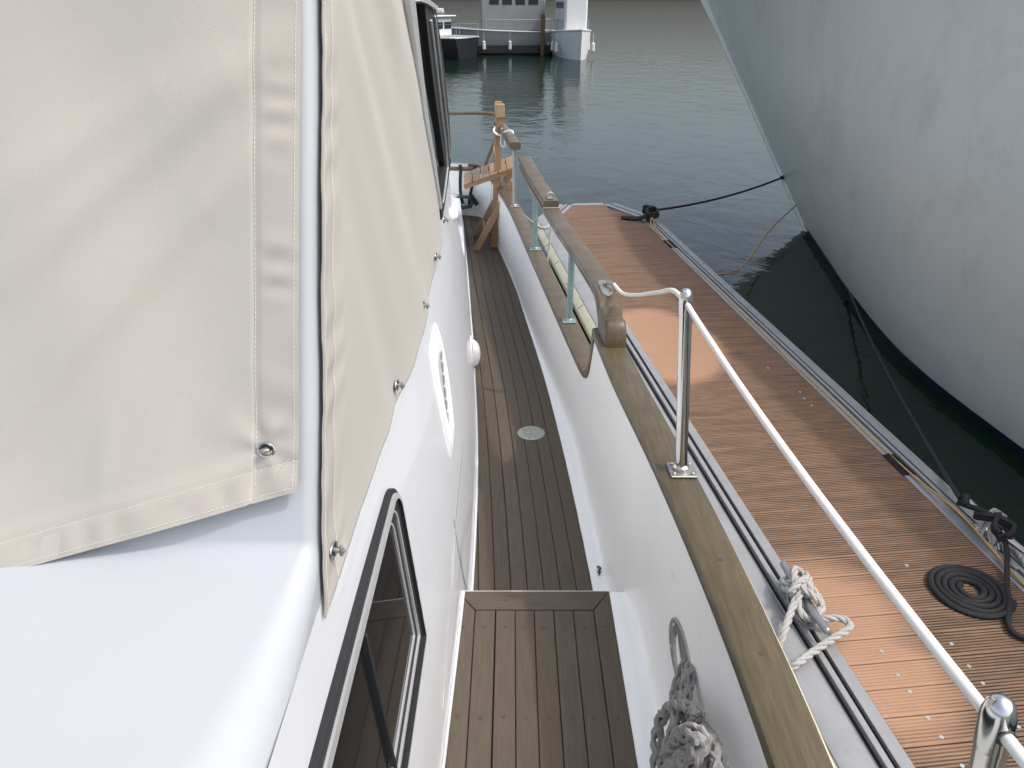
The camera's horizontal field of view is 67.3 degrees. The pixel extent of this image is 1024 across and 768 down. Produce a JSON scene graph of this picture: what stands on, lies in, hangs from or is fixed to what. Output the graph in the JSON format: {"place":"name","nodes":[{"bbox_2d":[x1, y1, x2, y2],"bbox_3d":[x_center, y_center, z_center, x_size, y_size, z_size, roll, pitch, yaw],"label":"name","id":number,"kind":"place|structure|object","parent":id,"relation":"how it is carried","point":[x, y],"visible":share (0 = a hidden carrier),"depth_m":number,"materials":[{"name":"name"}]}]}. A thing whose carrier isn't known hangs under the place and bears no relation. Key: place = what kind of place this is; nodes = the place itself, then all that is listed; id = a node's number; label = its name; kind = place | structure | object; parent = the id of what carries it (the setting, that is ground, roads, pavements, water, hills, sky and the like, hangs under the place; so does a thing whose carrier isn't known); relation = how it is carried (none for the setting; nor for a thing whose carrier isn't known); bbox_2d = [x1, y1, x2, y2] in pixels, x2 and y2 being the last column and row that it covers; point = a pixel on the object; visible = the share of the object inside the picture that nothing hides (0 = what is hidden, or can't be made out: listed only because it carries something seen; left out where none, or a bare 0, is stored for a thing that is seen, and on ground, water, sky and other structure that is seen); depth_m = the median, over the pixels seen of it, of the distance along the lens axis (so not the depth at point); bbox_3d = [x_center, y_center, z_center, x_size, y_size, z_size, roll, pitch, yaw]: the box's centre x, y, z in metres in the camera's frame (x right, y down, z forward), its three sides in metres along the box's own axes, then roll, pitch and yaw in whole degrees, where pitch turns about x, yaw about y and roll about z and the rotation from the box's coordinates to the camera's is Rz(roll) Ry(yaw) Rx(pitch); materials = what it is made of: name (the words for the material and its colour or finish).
{"place":"outdoors","nodes":[
{"label":"outdoors","id":0,"kind":"place"},
{"bbox_2d":[431,0,700,1],"label":"sky","id":1,"kind":"structure","parent":0,"point":[431,0],"materials":[{"name":"grey"}]},
{"bbox_2d":[435,2,1023,545],"bbox_3d":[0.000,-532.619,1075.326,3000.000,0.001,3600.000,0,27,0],"label":"water","id":2,"kind":"structure","parent":0,"point":[641,106],"depth_m":16.31,"materials":[{"name":"grey liquid"}]},
{"bbox_2d":[437,8,478,59],"bbox_3d":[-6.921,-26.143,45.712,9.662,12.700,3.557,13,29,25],"label":"motor boat","id":3,"kind":"object","parent":2,"relation":"on","point":[455,47],"visible":0.2,"depth_m":46.00,"materials":[{"name":"metal"}]},
{"bbox_2d":[451,0,554,53],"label":"motor boat","id":4,"kind":"object","parent":2,"relation":"on","point":[510,26],"visible":0.83,"depth_m":49.52,"materials":[{"name":"metal"}]},
{"bbox_2d":[0,0,1023,767],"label":"motor yacht","id":5,"kind":"object","parent":2,"relation":"on","point":[534,468],"visible":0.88,"depth_m":1.63,"materials":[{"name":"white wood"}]},
{"bbox_2d":[0,0,301,567],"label":"window cover","id":6,"kind":"object","parent":5,"relation":"attached to","point":[149,247],"depth_m":0.91,"materials":[{"name":"beige fabric"}]},
{"bbox_2d":[308,488,426,767],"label":"window","id":7,"kind":"structure","parent":5,"relation":"in","point":[368,718],"depth_m":1.26,"materials":[{"name":"black glass"}]},
{"bbox_2d":[321,0,448,617],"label":"window cover","id":8,"kind":"object","parent":5,"relation":"attached to","point":[382,239],"depth_m":1.16,"materials":[{"name":"beige fabric"}]},
{"bbox_2d":[402,0,450,219],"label":"window","id":9,"kind":"structure","parent":5,"relation":"in","point":[421,17],"depth_m":1.95,"materials":[{"name":"black glass"}]},
{"bbox_2d":[456,165,478,208],"bbox_3d":[-0.404,-1.745,6.819,0.223,0.382,0.102,0,27,0],"label":"carry strap","id":10,"kind":"object","parent":5,"relation":"hanging from","point":[471,198],"visible":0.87,"depth_m":6.83,"materials":[{"name":"plastic"}]},
{"bbox_2d":[464,101,512,250],"bbox_3d":[-0.174,-1.616,5.945,0.413,1.101,0.568,0,27,0],"label":"folding chair","id":11,"kind":"object","parent":5,"relation":"on","point":[496,168],"visible":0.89,"depth_m":5.83,"materials":[{"name":"brown wood"}]},
{"bbox_2d":[493,126,513,147],"bbox_3d":[-0.052,-1.724,5.382,0.060,0.161,0.459,-9,28,-17],"label":"tie cord","id":12,"kind":"object","parent":5,"relation":"attached to","point":[508,130],"visible":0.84,"depth_m":5.47,"materials":[{"name":"white fabric"}]},
{"bbox_2d":[649,657,728,767],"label":"mooring rope","id":13,"kind":"object","parent":5,"relation":"attached to","point":[691,740],"visible":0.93,"depth_m":1.42,"materials":[{"name":"white fabric"}]},
{"bbox_2d":[540,14,544,55],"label":"mooring pile","id":14,"kind":"object","parent":2,"relation":"in","point":[542,48],"visible":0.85,"depth_m":48.69,"materials":[{"name":"brown wood"}]},
{"bbox_2d":[547,0,594,59],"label":"motor boat","id":15,"kind":"object","parent":2,"relation":"on","point":[570,36],"visible":0.99,"depth_m":46.04,"materials":[{"name":"metal"}]},
{"bbox_2d":[532,203,1023,767],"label":"pontoon","id":16,"kind":"object","parent":2,"relation":"on","point":[878,687],"visible":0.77,"depth_m":4.44,"materials":[{"name":"wood"}]},
{"bbox_2d":[526,216,552,260],"bbox_3d":[0.355,-1.618,7.734,0.133,1.369,4.633,3,27,7],"label":"mooring rope","id":17,"kind":"object","parent":16,"relation":"attached to","point":[539,227],"visible":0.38,"depth_m":8.50,"materials":[{"name":"white fabric"}]},
{"bbox_2d":[621,177,781,220],"bbox_3d":[2.964,-2.667,11.053,3.374,0.205,0.440,-17,31,-30],"label":"mooring rope","id":18,"kind":"object","parent":16,"relation":"on","point":[648,211],"visible":1,"depth_m":10.36,"materials":[{"name":"black fabric"}]},
{"bbox_2d":[716,205,795,274],"bbox_3d":[3.268,-1.924,10.075,0.105,0.209,4.216,14,30,26],"label":"slack line","id":19,"kind":"object","parent":16,"relation":"hanging from","point":[746,261],"visible":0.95,"depth_m":9.85,"materials":[{"name":"brown fabric"}]},
{"bbox_2d":[777,565,854,670],"bbox_3d":[1.381,1.085,3.600,0.364,0.220,0.549,0,27,0],"label":"mooring rope","id":20,"kind":"object","parent":16,"relation":"on","point":[799,586],"visible":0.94,"depth_m":3.59,"materials":[{"name":"white fabric"}]},
{"bbox_2d":[650,217,1023,585],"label":"cable","id":21,"kind":"object","parent":16,"relation":"on","point":[898,464],"visible":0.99,"depth_m":4.98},
{"bbox_2d":[848,291,1016,541],"bbox_3d":[3.229,-0.175,6.575,0.214,0.605,5.522,6,27,12],"label":"mooring rope","id":22,"kind":"object","parent":16,"relation":"attached to","point":[983,514],"visible":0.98,"depth_m":4.39,"materials":[{"name":"black fabric"}]},
{"bbox_2d":[927,540,1023,639],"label":"coiled rope","id":23,"kind":"object","parent":16,"relation":"on","point":[946,590],"visible":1,"depth_m":3.81,"materials":[{"name":"black fabric"}]},
{"bbox_2d":[987,508,1023,569],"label":"mooring rope","id":24,"kind":"object","parent":16,"relation":"on","point":[1017,552],"visible":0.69,"depth_m":4.14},
{"bbox_2d":[701,0,1023,459],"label":"neighbour yacht","id":25,"kind":"object","parent":2,"relation":"on","point":[892,133],"visible":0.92,"depth_m":6.68,"materials":[{"name":"white plastic"}]}
]}

